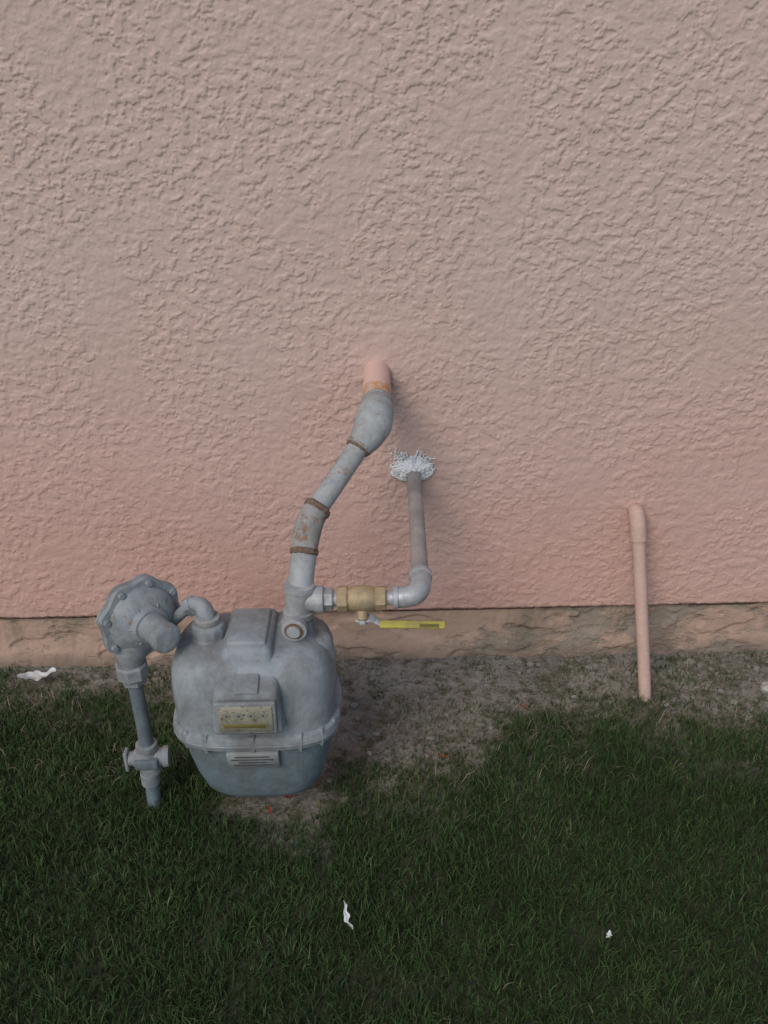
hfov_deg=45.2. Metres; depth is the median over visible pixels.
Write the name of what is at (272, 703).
display frame
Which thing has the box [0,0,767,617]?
front wall
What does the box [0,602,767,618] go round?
house foundation
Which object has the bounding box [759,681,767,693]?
rock
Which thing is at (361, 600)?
ball valve
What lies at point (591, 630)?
foundation face
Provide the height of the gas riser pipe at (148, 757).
0.391 m
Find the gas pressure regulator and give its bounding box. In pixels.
[96,574,219,687]
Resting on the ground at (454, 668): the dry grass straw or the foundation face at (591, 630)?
the dry grass straw
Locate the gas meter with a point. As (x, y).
(257, 694)
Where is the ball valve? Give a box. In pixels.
[324,585,444,628]
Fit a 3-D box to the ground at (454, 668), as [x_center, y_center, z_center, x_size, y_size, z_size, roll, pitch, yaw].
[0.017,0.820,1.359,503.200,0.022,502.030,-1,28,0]
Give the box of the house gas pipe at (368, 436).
[281,360,393,640]
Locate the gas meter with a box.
[171,608,341,796]
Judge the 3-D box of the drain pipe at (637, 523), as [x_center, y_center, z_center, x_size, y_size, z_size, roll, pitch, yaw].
[0.572,0.230,2.067,0.038,0.479,0.208,-6,28,-8]
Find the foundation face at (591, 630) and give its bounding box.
[0,603,767,667]
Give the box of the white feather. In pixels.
[343,901,352,929]
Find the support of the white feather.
on the ground at (454, 668)
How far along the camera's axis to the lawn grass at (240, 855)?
1.66 m
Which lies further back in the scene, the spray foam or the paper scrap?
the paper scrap
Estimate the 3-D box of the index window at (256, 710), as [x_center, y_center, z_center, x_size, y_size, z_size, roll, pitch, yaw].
[-0.234,0.349,1.557,0.092,0.054,0.008,-1,28,0]
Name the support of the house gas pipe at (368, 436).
on the gas meter
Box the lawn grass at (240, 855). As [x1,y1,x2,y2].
[0,649,767,1023]
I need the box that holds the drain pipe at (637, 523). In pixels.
[627,502,650,701]
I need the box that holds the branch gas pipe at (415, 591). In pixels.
[386,471,431,609]
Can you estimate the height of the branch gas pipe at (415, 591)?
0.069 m
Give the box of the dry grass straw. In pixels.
[0,649,767,790]
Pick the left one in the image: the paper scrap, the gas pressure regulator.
the paper scrap
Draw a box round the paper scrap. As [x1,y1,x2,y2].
[17,667,55,680]
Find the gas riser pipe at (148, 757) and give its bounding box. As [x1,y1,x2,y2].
[123,684,170,808]
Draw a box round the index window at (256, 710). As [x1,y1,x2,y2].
[217,706,273,732]
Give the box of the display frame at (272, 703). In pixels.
[213,700,277,733]
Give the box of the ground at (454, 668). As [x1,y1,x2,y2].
[0,650,767,1023]
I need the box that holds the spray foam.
[387,447,436,481]
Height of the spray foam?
0.083 m

